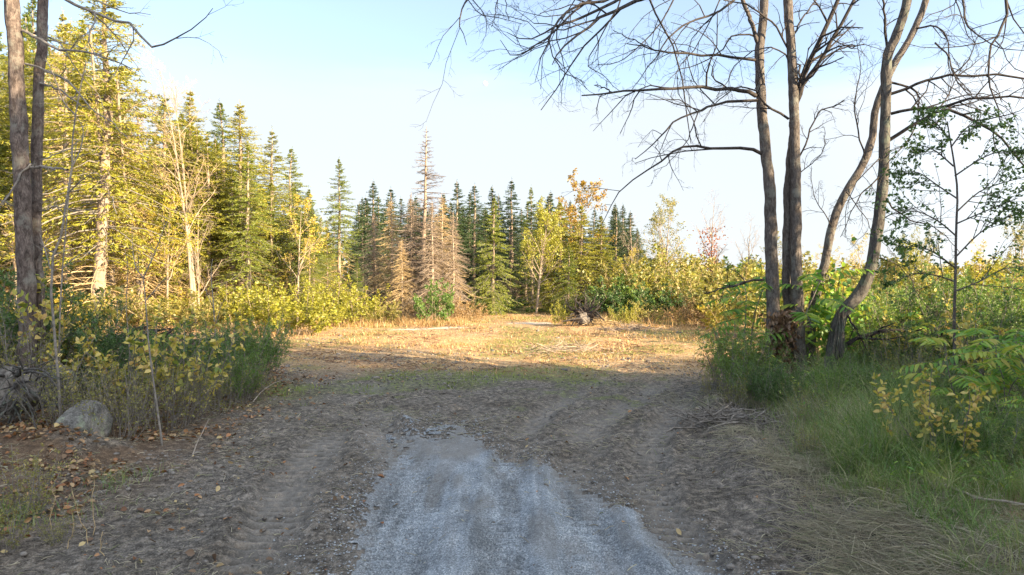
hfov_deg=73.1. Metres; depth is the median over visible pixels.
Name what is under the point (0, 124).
spruce tree
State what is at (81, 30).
spruce tree
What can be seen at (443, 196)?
spruce tree
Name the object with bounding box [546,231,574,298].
spruce tree
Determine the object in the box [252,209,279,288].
spruce tree
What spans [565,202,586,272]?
spruce tree
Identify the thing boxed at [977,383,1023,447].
sumac
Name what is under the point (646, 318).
dry shrub
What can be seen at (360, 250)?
spruce tree
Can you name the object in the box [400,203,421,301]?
spruce tree
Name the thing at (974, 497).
fallen stick
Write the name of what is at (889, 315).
roadside shrub
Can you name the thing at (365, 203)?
spruce tree
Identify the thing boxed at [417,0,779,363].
bare maple tree
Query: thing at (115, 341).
roadside shrub
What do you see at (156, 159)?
spruce tree
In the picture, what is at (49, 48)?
spruce tree
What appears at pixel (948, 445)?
weed leaves
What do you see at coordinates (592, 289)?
leafy shrub
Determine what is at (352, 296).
leafy shrub
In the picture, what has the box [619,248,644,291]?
birch tree
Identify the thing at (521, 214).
spruce tree
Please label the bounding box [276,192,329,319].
birch tree
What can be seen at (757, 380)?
roadside shrub
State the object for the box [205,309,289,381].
roadside shrub
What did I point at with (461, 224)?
spruce tree
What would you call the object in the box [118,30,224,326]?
bare maple
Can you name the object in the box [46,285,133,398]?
roadside shrub
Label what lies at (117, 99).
pine tree
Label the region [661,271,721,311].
leafy shrub
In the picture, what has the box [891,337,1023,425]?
sumac
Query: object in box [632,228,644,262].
spruce tree
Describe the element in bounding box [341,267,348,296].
spruce tree
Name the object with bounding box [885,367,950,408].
roadside shrub
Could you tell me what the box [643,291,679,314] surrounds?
leafy shrub
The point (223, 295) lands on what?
leafy shrub
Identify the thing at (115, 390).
twiggy shrub
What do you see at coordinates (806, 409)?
twiggy shrub
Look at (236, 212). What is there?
spruce tree
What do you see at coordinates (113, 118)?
spruce tree
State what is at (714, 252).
climbing vine
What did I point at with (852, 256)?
birch tree
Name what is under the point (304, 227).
spruce tree
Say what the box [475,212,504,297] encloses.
spruce tree
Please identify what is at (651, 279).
leafy shrub
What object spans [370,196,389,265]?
spruce tree
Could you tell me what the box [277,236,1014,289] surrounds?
distant wood
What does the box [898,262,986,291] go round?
leafy shrub
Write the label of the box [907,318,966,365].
sumac
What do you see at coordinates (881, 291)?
leafy shrub
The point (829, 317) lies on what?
creeper
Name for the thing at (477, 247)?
spruce tree
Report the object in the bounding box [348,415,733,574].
gravel road
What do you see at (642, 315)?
leafy shrub
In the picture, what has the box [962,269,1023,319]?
leafy shrub
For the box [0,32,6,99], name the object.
spruce tree
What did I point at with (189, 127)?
spruce tree
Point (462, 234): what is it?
spruce tree
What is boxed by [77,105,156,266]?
spruce tree
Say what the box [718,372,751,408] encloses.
tall weed
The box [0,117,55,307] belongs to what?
spruce tree
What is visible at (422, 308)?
leafy shrub
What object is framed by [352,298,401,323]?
leafy shrub
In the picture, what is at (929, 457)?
long grass
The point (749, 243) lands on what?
bare maple
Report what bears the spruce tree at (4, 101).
on the ground at (270, 495)
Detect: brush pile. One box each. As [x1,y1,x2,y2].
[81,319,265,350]
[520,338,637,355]
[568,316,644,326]
[576,321,666,331]
[660,396,787,432]
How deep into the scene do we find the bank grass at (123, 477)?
7.95 m
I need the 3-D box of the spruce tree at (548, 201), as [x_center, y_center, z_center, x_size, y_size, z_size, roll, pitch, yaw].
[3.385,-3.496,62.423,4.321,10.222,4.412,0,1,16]
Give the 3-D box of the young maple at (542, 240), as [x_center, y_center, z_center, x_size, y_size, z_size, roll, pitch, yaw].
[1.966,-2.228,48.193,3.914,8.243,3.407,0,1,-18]
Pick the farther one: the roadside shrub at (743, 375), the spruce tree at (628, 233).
the spruce tree at (628, 233)
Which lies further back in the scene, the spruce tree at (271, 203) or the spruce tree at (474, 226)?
the spruce tree at (474, 226)
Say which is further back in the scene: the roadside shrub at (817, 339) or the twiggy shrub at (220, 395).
the roadside shrub at (817, 339)
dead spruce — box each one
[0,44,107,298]
[0,47,91,289]
[43,74,175,293]
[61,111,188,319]
[69,131,187,321]
[355,212,394,310]
[359,197,419,317]
[378,241,420,319]
[379,199,430,318]
[384,126,459,318]
[404,203,455,318]
[408,194,481,315]
[428,214,472,315]
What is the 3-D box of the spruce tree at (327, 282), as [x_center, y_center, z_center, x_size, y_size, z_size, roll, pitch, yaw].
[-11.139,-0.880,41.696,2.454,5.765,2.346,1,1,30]
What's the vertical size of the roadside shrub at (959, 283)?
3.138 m
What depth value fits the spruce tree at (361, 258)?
61.02 m
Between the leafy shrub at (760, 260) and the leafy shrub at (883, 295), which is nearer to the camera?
the leafy shrub at (883, 295)
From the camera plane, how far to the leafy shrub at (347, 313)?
36.62 m
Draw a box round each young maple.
[517,196,567,313]
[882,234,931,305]
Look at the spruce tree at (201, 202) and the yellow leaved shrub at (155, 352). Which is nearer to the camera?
the yellow leaved shrub at (155, 352)
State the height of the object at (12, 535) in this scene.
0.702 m
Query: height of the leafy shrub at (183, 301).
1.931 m
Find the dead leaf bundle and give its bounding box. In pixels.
[753,307,809,374]
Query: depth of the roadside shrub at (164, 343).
14.41 m
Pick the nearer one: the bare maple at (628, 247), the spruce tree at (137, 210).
the spruce tree at (137, 210)
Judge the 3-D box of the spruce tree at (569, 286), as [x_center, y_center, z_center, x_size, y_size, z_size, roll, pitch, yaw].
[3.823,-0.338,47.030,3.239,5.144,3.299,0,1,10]
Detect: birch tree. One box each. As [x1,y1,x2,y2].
[0,185,55,308]
[78,148,151,281]
[120,203,175,313]
[144,192,200,325]
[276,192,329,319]
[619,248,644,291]
[813,240,842,275]
[844,233,881,279]
[961,238,995,270]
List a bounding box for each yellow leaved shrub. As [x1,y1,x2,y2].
[0,262,123,366]
[0,326,106,398]
[43,303,221,420]
[84,305,250,426]
[869,355,996,469]
[878,288,985,364]
[930,292,1021,396]
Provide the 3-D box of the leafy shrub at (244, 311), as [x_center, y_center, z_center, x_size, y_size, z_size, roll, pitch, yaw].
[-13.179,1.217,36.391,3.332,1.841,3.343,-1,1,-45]
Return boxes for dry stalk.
[49,488,55,528]
[67,514,76,548]
[70,483,87,542]
[89,468,96,534]
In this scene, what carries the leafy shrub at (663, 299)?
on the ground at (270, 495)
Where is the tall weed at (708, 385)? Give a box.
[687,365,720,394]
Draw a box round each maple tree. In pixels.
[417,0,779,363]
[554,168,617,287]
[693,0,889,381]
[801,0,989,373]
[820,0,1023,379]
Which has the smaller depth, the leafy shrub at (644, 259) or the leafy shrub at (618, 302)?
the leafy shrub at (618, 302)
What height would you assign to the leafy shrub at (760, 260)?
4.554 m
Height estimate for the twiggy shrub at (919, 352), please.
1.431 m
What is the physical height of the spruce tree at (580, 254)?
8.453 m
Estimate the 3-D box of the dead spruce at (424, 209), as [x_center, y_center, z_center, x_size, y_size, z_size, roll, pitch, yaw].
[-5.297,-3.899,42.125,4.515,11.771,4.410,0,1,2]
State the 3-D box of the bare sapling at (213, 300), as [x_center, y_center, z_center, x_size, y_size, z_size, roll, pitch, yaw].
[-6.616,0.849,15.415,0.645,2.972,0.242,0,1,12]
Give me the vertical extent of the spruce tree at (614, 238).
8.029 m
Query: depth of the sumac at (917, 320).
16.87 m
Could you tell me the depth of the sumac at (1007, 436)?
8.90 m
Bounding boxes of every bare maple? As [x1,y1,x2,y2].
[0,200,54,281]
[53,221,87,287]
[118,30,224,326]
[179,190,231,324]
[618,216,645,274]
[694,189,727,271]
[732,212,762,271]
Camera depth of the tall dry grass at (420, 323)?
36.46 m
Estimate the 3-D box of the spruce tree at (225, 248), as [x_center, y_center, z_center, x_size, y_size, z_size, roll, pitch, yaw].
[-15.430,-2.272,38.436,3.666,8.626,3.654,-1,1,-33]
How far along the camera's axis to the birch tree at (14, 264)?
32.64 m
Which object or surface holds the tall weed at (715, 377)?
on the ground at (270, 495)
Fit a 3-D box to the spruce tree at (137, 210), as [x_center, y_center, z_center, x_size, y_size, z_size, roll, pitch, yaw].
[-20.611,-3.771,37.964,6.617,12.657,7.563,0,1,-16]
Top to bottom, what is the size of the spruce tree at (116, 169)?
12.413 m
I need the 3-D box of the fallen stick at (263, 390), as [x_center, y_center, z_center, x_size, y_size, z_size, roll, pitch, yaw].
[-5.383,2.263,15.051,0.106,0.303,1.032,0,1,13]
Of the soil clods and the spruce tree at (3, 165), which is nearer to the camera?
the soil clods
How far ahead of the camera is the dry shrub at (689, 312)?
36.85 m
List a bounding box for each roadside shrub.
[0,254,122,389]
[0,270,94,367]
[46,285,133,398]
[49,301,154,397]
[118,312,194,390]
[141,310,253,398]
[188,312,275,389]
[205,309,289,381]
[205,341,271,404]
[236,317,296,373]
[694,313,781,399]
[721,354,771,403]
[725,327,793,393]
[727,352,807,408]
[747,359,801,404]
[753,322,805,353]
[763,356,822,409]
[804,303,866,364]
[804,349,882,408]
[805,286,910,363]
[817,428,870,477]
[835,341,888,379]
[837,274,924,350]
[846,353,911,407]
[853,312,937,376]
[857,263,968,351]
[870,390,911,426]
[871,294,980,375]
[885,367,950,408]
[889,262,1016,334]
[899,393,985,465]
[901,344,961,385]
[914,282,1023,356]
[933,362,990,406]
[937,394,997,432]
[940,290,1023,387]
[945,254,1023,340]
[949,274,1023,343]
[952,402,1023,473]
[973,389,1013,418]
[983,320,1023,407]
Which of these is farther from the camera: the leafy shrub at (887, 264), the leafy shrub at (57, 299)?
the leafy shrub at (887, 264)
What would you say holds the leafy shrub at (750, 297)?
on the ground at (270, 495)
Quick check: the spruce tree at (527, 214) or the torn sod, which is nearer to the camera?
the torn sod
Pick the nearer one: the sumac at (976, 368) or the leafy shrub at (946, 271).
the sumac at (976, 368)
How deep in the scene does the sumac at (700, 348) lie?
15.33 m
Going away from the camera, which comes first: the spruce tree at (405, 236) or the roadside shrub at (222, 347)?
the roadside shrub at (222, 347)
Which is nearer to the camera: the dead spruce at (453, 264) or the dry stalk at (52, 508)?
the dry stalk at (52, 508)
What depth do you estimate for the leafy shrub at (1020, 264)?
31.53 m
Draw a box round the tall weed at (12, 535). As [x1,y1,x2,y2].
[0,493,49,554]
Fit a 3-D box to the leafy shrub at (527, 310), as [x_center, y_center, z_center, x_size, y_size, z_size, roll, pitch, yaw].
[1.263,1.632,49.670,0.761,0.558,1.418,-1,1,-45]
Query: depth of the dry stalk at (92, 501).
7.19 m
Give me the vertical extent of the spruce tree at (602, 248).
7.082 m
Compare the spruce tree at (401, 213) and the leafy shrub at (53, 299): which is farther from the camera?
the spruce tree at (401, 213)
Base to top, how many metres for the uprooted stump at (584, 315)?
2.558 m
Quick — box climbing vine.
[687,226,727,282]
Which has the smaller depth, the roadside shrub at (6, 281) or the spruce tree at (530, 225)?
the roadside shrub at (6, 281)
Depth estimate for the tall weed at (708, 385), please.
14.52 m
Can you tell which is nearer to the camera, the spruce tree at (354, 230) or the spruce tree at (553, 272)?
the spruce tree at (553, 272)
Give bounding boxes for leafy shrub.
[0,284,105,311]
[12,289,104,318]
[13,270,109,297]
[45,262,189,313]
[49,291,106,330]
[69,287,134,323]
[74,286,177,332]
[84,298,158,327]
[116,285,217,328]
[124,268,205,320]
[124,292,173,318]
[128,285,201,322]
[158,295,235,328]
[178,291,231,322]
[196,276,296,324]
[210,274,307,306]
[212,294,253,324]
[230,276,343,335]
[232,293,275,322]
[249,283,346,334]
[278,273,367,326]
[315,284,361,322]
[317,302,359,326]
[319,274,392,321]
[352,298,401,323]
[355,301,385,321]
[413,277,454,324]
[467,294,495,307]
[476,298,513,310]
[480,292,524,311]
[499,293,531,309]
[520,306,534,312]
[549,299,574,325]
[577,245,673,313]
[580,281,652,315]
[581,272,662,315]
[590,275,655,316]
[603,251,671,288]
[605,247,707,283]
[607,306,623,324]
[609,243,701,289]
[619,301,640,323]
[622,249,725,313]
[629,297,677,323]
[633,266,705,309]
[642,279,712,316]
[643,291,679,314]
[655,257,781,324]
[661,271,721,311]
[672,251,757,282]
[682,257,764,303]
[693,266,829,340]
[696,288,750,330]
[700,271,763,293]
[713,262,765,300]
[719,255,758,276]
[727,255,780,276]
[729,287,821,328]
[741,253,900,330]
[802,251,908,304]
[821,267,890,294]
[836,259,976,308]
[846,271,928,306]
[847,284,910,318]
[897,251,1023,310]
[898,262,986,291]
[924,258,1023,288]
[927,262,1018,312]
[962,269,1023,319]
[984,257,1023,284]
[985,258,1023,299]
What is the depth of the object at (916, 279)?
39.40 m
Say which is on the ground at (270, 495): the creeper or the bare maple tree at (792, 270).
the bare maple tree at (792, 270)
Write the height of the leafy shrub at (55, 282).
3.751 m
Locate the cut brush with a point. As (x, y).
(488, 368)
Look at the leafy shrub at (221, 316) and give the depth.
33.25 m
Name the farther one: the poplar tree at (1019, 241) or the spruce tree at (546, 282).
the spruce tree at (546, 282)
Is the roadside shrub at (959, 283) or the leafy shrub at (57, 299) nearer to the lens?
the roadside shrub at (959, 283)
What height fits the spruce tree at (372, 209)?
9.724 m
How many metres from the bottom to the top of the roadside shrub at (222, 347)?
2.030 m
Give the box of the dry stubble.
[251,304,861,377]
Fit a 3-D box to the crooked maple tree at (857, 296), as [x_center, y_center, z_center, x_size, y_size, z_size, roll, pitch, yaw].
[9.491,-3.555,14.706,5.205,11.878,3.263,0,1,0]
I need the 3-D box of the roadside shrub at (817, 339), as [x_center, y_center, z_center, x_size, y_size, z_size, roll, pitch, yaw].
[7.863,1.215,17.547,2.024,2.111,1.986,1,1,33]
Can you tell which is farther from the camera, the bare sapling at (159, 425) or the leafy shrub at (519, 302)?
the leafy shrub at (519, 302)
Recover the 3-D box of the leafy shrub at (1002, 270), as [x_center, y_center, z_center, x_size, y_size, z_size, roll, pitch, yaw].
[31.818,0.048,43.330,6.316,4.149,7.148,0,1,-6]
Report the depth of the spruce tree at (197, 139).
38.86 m
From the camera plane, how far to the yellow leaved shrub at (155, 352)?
12.19 m
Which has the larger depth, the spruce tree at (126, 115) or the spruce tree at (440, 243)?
the spruce tree at (440, 243)
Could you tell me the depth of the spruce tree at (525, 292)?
59.69 m
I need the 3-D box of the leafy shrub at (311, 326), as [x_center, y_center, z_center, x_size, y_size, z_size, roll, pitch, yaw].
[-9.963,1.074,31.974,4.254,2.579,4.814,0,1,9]
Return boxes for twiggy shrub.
[0,299,106,419]
[7,349,126,427]
[55,359,179,440]
[72,350,172,425]
[112,338,231,432]
[154,344,257,415]
[232,354,278,399]
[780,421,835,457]
[787,390,836,428]
[866,326,942,384]
[884,337,978,401]
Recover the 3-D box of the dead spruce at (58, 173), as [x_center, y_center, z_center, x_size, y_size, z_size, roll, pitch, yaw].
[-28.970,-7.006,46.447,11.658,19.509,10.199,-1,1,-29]
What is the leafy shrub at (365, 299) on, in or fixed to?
on the ground at (270, 495)
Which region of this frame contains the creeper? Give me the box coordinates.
[797,237,878,368]
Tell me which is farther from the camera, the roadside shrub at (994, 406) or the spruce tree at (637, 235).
the spruce tree at (637, 235)
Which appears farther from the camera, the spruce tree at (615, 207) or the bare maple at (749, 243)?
the spruce tree at (615, 207)
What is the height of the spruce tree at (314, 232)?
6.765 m
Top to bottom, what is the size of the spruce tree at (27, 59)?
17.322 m
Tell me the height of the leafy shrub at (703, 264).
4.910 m
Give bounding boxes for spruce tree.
[0,0,58,160]
[0,0,229,331]
[0,7,125,302]
[0,19,75,293]
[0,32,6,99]
[0,40,52,269]
[0,45,57,273]
[0,65,13,288]
[0,81,14,299]
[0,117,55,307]
[0,131,14,294]
[2,14,52,126]
[11,17,101,281]
[28,47,56,132]
[43,63,113,268]
[60,70,143,292]
[72,13,100,110]
[73,116,148,279]
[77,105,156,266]
[117,95,215,299]
[131,146,211,319]
[139,84,236,308]
[145,124,178,224]
[145,127,166,277]
[150,136,235,317]
[151,113,192,186]
[154,125,241,321]
[173,145,235,282]
[174,134,238,321]
[191,100,293,299]
[191,136,242,297]
[199,171,265,322]
[200,140,290,316]
[205,98,255,287]
[212,146,263,293]
[218,150,244,288]
[229,125,320,293]
[252,182,292,294]
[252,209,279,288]
[257,148,325,297]
[274,181,307,289]
[274,205,287,283]
[275,189,302,295]
[279,186,340,300]
[285,212,322,300]
[288,232,324,304]
[291,206,334,301]
[296,217,336,290]
[316,156,361,300]
[318,228,342,297]
[321,220,346,300]
[324,221,348,297]
[341,202,366,296]
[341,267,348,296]
[343,195,379,285]
[343,199,369,281]
[344,210,384,299]
[345,211,380,303]
[347,182,395,303]
[347,262,364,304]
[363,188,417,296]
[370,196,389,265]
[379,200,396,287]
[386,198,405,267]
[394,215,418,295]
[399,196,422,288]
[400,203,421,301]
[409,229,428,294]
[415,205,439,279]
[426,212,439,268]
[428,180,487,305]
[429,219,449,286]
[433,195,449,279]
[439,200,471,272]
[449,202,475,292]
[450,219,470,302]
[451,184,502,307]
[457,214,478,303]
[463,191,478,295]
[466,185,522,300]
[467,197,522,315]
[470,209,501,300]
[471,196,515,292]
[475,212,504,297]
[484,177,542,298]
[498,213,523,300]
[504,209,530,301]
[506,204,532,296]
[511,187,550,308]
[511,239,543,302]
[513,223,538,305]
[515,202,593,312]
[520,200,556,304]
[528,193,565,302]
[539,190,562,298]
[542,203,613,311]
[543,231,562,300]
[545,245,584,313]
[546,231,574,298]
[562,226,586,299]
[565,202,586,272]
[574,216,624,311]
[582,223,603,283]
[583,210,602,272]
[591,229,610,275]
[597,210,629,284]
[602,219,621,259]
[603,207,629,265]
[605,205,621,246]
[605,205,650,290]
[611,212,648,271]
[629,233,649,271]
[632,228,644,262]
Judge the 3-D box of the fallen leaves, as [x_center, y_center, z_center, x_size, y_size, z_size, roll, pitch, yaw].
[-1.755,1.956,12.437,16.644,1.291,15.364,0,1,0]
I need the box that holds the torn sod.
[270,315,723,385]
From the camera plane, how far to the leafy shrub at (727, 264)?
52.68 m
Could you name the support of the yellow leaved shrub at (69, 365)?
on the ground at (270, 495)
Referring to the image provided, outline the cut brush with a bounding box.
[266,313,758,373]
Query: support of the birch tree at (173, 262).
on the ground at (270, 495)
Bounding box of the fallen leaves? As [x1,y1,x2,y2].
[0,338,878,574]
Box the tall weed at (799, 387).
[780,380,826,419]
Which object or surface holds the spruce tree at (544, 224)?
on the ground at (270, 495)
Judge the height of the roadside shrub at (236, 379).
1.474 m
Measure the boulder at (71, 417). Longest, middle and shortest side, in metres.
0.733 x 0.710 x 0.708 m
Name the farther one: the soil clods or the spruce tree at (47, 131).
the spruce tree at (47, 131)
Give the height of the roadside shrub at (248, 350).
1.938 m
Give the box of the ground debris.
[0,351,1023,574]
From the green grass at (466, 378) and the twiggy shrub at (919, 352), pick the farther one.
the green grass at (466, 378)
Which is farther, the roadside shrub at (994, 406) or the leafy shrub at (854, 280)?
the leafy shrub at (854, 280)
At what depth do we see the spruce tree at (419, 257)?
59.00 m
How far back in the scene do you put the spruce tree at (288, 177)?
43.81 m
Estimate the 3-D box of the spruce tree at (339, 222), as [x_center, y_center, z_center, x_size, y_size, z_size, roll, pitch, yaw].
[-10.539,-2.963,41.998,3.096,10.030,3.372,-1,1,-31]
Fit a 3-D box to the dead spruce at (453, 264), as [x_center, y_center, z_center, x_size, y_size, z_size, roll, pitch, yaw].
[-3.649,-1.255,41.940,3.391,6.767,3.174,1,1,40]
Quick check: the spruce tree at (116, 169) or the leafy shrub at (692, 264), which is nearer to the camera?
the spruce tree at (116, 169)
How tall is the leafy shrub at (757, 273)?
3.881 m
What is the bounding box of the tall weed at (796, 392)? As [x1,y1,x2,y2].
[780,379,811,408]
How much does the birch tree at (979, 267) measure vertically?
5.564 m
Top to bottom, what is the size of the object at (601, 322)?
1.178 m
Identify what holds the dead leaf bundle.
attached to the bare maple tree at (792, 270)
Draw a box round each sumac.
[696,325,771,389]
[700,268,878,352]
[740,345,785,375]
[820,291,887,346]
[853,304,933,346]
[856,297,939,345]
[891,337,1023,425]
[896,303,988,334]
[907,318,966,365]
[926,327,1023,423]
[937,353,1001,397]
[956,416,1023,461]
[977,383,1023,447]
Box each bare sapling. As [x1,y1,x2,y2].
[32,58,98,415]
[37,141,114,365]
[125,212,168,445]
[125,252,141,387]
[201,259,229,335]
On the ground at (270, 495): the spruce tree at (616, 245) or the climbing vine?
the spruce tree at (616, 245)
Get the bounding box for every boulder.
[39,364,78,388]
[53,400,112,436]
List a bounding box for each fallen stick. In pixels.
[191,419,208,456]
[252,381,279,401]
[940,483,1023,503]
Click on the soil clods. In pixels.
(348, 510)
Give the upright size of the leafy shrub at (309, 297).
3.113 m
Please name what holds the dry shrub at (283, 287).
on the ground at (270, 495)
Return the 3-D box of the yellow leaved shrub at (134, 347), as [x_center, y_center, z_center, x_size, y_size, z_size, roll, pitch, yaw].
[-6.528,1.398,12.032,2.542,2.214,1.696,0,1,-3]
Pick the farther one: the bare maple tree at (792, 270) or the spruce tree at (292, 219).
the spruce tree at (292, 219)
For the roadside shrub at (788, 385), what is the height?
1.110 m
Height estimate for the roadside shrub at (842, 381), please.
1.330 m
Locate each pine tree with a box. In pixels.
[0,0,243,410]
[30,0,155,407]
[45,19,147,323]
[74,67,169,320]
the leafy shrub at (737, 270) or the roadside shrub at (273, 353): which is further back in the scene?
the leafy shrub at (737, 270)
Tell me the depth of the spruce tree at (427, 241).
60.94 m
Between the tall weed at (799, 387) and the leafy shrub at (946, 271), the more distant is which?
the leafy shrub at (946, 271)
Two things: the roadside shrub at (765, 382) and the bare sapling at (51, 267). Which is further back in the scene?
the roadside shrub at (765, 382)
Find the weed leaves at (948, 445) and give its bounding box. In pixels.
[777,345,1023,491]
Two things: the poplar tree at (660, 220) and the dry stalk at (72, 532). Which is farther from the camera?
the poplar tree at (660, 220)
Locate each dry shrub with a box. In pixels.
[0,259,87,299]
[262,278,322,305]
[372,298,405,316]
[412,296,475,319]
[437,294,489,321]
[639,305,666,322]
[663,296,729,326]
[668,303,699,321]
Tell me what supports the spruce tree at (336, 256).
on the ground at (270, 495)
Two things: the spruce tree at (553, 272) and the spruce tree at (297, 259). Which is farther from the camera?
the spruce tree at (553, 272)
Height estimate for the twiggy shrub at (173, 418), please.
1.725 m
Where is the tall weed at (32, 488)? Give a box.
[0,443,78,521]
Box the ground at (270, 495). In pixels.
[0,279,1023,574]
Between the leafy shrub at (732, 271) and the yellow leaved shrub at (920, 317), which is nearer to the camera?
the yellow leaved shrub at (920, 317)
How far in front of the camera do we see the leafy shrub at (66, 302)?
34.29 m
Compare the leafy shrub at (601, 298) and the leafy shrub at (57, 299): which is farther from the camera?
the leafy shrub at (601, 298)
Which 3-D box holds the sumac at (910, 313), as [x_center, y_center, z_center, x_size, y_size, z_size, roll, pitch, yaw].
[10.480,1.343,16.358,1.633,1.964,1.979,-1,1,-31]
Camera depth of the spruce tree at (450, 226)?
63.38 m
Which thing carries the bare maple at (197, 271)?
on the ground at (270, 495)
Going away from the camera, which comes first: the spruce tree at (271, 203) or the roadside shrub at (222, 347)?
the roadside shrub at (222, 347)
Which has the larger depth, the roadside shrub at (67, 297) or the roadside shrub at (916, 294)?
the roadside shrub at (916, 294)
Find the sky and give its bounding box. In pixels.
[0,0,1023,278]
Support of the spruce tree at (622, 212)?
on the ground at (270, 495)
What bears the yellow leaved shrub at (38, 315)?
on the ground at (270, 495)
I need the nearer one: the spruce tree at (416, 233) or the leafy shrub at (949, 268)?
the leafy shrub at (949, 268)
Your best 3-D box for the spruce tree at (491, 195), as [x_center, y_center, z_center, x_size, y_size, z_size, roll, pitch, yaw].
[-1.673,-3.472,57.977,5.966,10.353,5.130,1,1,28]
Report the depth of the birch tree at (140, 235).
33.45 m
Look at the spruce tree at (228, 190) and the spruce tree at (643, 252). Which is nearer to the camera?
the spruce tree at (228, 190)
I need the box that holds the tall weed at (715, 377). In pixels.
[695,330,740,382]
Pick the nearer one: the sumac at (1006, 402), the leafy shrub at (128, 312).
the sumac at (1006, 402)
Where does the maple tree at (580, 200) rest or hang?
on the ground at (270, 495)
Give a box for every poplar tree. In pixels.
[640,193,689,274]
[760,231,781,276]
[909,226,950,273]
[994,213,1023,283]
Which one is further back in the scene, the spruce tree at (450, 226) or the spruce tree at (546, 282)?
the spruce tree at (450, 226)
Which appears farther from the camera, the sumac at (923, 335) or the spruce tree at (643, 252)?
the spruce tree at (643, 252)
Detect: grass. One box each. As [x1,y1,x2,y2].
[0,463,173,531]
[72,312,1020,337]
[231,306,752,405]
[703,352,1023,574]
[724,335,1023,574]
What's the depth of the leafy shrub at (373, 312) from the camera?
39.48 m
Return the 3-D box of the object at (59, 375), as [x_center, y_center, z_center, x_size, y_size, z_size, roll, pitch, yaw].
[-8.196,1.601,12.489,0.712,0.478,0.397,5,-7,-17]
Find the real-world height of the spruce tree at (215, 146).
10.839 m
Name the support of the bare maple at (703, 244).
on the ground at (270, 495)
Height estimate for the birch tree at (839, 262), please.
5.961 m
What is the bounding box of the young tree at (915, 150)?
[865,99,1023,373]
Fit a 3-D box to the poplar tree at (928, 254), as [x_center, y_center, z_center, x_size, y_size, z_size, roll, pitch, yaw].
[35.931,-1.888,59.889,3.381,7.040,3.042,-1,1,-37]
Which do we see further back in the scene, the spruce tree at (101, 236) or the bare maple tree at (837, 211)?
the spruce tree at (101, 236)
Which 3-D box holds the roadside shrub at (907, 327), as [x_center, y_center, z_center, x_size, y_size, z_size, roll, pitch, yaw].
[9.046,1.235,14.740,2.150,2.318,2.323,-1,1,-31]
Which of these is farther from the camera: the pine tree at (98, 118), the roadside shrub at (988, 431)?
the pine tree at (98, 118)
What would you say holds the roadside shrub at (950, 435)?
on the ground at (270, 495)
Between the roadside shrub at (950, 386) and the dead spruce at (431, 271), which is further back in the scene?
the dead spruce at (431, 271)
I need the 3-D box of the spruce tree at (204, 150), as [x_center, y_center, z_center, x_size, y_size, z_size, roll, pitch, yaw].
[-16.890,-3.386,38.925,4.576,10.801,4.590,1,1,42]
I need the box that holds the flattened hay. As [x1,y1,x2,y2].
[706,423,1023,574]
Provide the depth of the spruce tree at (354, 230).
74.40 m
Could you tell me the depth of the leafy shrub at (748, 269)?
37.72 m
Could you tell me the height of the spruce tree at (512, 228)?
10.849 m
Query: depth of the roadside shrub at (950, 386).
12.16 m
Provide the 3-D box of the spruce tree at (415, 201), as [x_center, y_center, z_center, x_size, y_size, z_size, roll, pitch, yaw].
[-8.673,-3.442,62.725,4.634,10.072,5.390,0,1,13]
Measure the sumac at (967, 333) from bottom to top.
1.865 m
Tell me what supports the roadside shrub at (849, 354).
on the ground at (270, 495)
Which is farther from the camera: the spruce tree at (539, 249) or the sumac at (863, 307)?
the spruce tree at (539, 249)
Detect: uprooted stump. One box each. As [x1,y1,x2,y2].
[0,335,74,429]
[558,290,605,325]
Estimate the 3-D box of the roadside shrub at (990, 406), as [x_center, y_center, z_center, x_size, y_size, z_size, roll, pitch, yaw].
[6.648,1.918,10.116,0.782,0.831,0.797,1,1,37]
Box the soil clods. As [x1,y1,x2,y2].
[0,351,1020,574]
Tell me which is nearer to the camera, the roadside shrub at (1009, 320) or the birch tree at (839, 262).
the roadside shrub at (1009, 320)
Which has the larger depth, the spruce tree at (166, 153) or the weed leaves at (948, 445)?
the spruce tree at (166, 153)
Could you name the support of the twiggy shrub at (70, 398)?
on the ground at (270, 495)
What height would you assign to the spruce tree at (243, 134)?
12.948 m
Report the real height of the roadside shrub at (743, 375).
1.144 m
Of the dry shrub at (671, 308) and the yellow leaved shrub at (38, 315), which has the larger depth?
the dry shrub at (671, 308)
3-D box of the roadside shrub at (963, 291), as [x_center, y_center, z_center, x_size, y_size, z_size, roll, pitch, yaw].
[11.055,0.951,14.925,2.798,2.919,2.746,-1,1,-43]
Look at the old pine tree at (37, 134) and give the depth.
12.44 m
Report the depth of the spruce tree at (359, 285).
41.04 m
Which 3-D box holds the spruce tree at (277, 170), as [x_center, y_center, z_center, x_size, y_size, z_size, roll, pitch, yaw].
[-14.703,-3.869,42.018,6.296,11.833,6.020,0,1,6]
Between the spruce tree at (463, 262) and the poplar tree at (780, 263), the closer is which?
the poplar tree at (780, 263)
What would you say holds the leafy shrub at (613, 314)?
on the ground at (270, 495)

